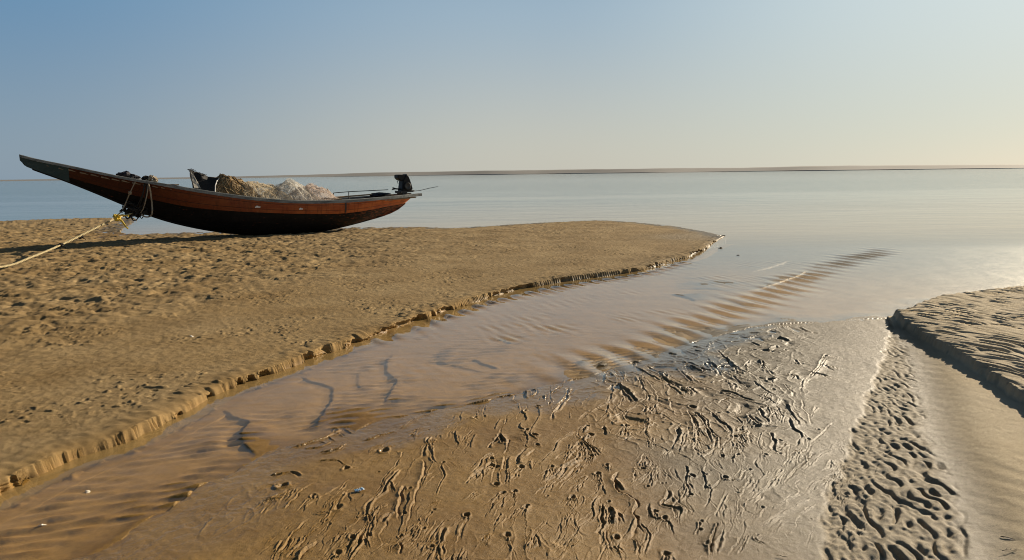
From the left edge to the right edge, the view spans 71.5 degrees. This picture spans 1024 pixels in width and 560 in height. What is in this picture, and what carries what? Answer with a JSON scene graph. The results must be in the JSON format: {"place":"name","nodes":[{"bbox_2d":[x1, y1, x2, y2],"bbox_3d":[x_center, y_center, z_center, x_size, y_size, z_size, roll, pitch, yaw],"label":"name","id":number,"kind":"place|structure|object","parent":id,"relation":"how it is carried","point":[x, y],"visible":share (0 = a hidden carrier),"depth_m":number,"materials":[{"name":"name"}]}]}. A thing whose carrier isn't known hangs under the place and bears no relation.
{"place":"outdoors","nodes":[
{"label":"outdoors","id":0,"kind":"place"},
{"bbox_2d":[0,218,1023,559],"bbox_3d":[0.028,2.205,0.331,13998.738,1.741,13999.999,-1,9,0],"label":"beach","id":1,"kind":"structure","parent":0,"point":[866,412],"depth_m":4.70,"materials":[{"name":"brown sand"}]},
{"bbox_2d":[19,154,421,234],"bbox_3d":[-6.565,-2.090,17.817,9.360,2.039,1.593,-7,11,-35],"label":"fishing boat","id":2,"kind":"object","parent":1,"relation":"on","point":[206,210],"visible":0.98,"depth_m":17.05,"materials":[{"name":"brown wood"}]},
{"bbox_2d":[0,213,131,267],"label":"mooring rope","id":3,"kind":"object","parent":2,"relation":"attached to","point":[117,217],"visible":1,"depth_m":13.78,"materials":[{"name":"beige fabric"}]},
{"bbox_2d":[112,182,135,218],"bbox_3d":[-8.546,-1.740,15.391,0.328,0.859,1.178,-1,9,0],"label":"bow line","id":4,"kind":"object","parent":2,"relation":"attached to","point":[129,193],"visible":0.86,"depth_m":15.83,"materials":[{"name":"fabric"}]},
{"bbox_2d":[116,170,140,178],"bbox_3d":[-8.737,-2.386,16.189,0.504,0.228,0.218,-7,11,-35],"label":"cloth bundle","id":5,"kind":"object","parent":2,"relation":"on","point":[126,173],"visible":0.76,"depth_m":16.13,"materials":[{"name":"black fabric"}]},
{"bbox_2d":[122,175,148,220],"bbox_3d":[-8.504,-1.860,16.165,0.610,1.022,0.654,-1,9,0],"label":"rope tangle","id":6,"kind":"object","parent":2,"relation":"hanging from","point":[134,209],"visible":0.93,"depth_m":16.05,"materials":[{"name":"black fabric"}]},
{"bbox_2d":[140,175,157,217],"bbox_3d":[-8.183,-1.903,16.137,0.360,0.962,0.387,4,10,28],"label":"rope loop","id":7,"kind":"object","parent":2,"relation":"hanging from","point":[151,177],"visible":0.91,"depth_m":16.04,"materials":[{"name":"fabric"}]},
{"bbox_2d":[187,169,218,191],"bbox_3d":[-7.345,-2.328,17.145,0.828,0.720,0.906,-7,11,-35],"label":"tarpaulin","id":8,"kind":"object","parent":2,"relation":"on","point":[201,181],"visible":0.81,"depth_m":17.01,"materials":[{"name":"black plastic"}]},
{"bbox_2d":[216,173,260,197],"bbox_3d":[-6.877,-2.284,17.564,1.156,0.706,0.892,-7,11,-35],"label":"fishing net","id":9,"kind":"object","parent":2,"relation":"on","point":[228,184],"visible":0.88,"depth_m":17.27,"materials":[{"name":"fabric"}]},
{"bbox_2d":[241,181,295,199],"bbox_3d":[-6.291,-2.222,17.998,1.532,0.595,1.001,-7,11,-35],"label":"fishing net","id":10,"kind":"object","parent":2,"relation":"on","point":[254,185],"visible":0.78,"depth_m":17.89,"materials":[{"name":"beige fabric"}]},
{"bbox_2d":[260,178,320,199],"bbox_3d":[-5.740,-2.301,18.391,1.567,0.666,1.006,-7,11,-35],"label":"fishing net","id":11,"kind":"object","parent":2,"relation":"on","point":[291,183],"visible":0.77,"depth_m":18.24,"materials":[{"name":"white fabric"}]},
{"bbox_2d":[283,183,335,199],"bbox_3d":[-5.276,-2.291,18.732,1.502,0.530,0.961,-7,11,-35],"label":"fishing net","id":12,"kind":"object","parent":2,"relation":"on","point":[324,191],"visible":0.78,"depth_m":18.66,"materials":[{"name":"white fabric"}]},
{"bbox_2d":[334,194,371,197],"bbox_3d":[-4.144,-2.317,19.453,1.580,0.104,0.062,-8,11,-41],"label":"bamboo pole","id":13,"kind":"object","parent":2,"relation":"on","point":[352,195],"visible":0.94,"depth_m":19.27,"materials":[{"name":"brown wood"}]},
{"bbox_2d":[370,192,390,196],"bbox_3d":[-3.681,-2.388,19.877,0.687,0.128,0.342,-7,11,-35],"label":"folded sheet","id":14,"kind":"object","parent":2,"relation":"on","point":[379,194],"visible":0.87,"depth_m":19.75,"materials":[{"name":"fabric"}]},
{"bbox_2d":[392,174,437,194],"bbox_3d":[-2.774,-2.757,20.469,1.490,0.584,0.390,-7,11,-35],"label":"boat engine","id":15,"kind":"object","parent":2,"relation":"on","point":[404,186],"visible":1,"depth_m":20.14,"materials":[{"name":"black metal"}]},
{"bbox_2d":[0,236,728,523],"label":"sandbank edge","id":16,"kind":"object","parent":1,"relation":"on","point":[20,468],"visible":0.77,"depth_m":4.90,"materials":[{"name":"brown sand"}]},
{"bbox_2d":[0,168,1023,507],"bbox_3d":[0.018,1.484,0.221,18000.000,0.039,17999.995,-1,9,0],"label":"water","id":17,"kind":"structure","parent":0,"point":[958,216],"depth_m":28.75,"materials":[{"name":"grey liquid"}]},
{"bbox_2d":[0,164,1023,180],"bbox_3d":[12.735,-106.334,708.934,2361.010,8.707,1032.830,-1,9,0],"label":"sandbank","id":18,"kind":"structure","parent":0,"point":[792,168],"depth_m":802.49,"materials":[{"name":"beige sand"}]},
{"bbox_2d":[0,0,1023,179],"label":"sky","id":19,"kind":"structure","parent":0,"point":[158,88],"materials":[{"name":"blue"}]}
]}

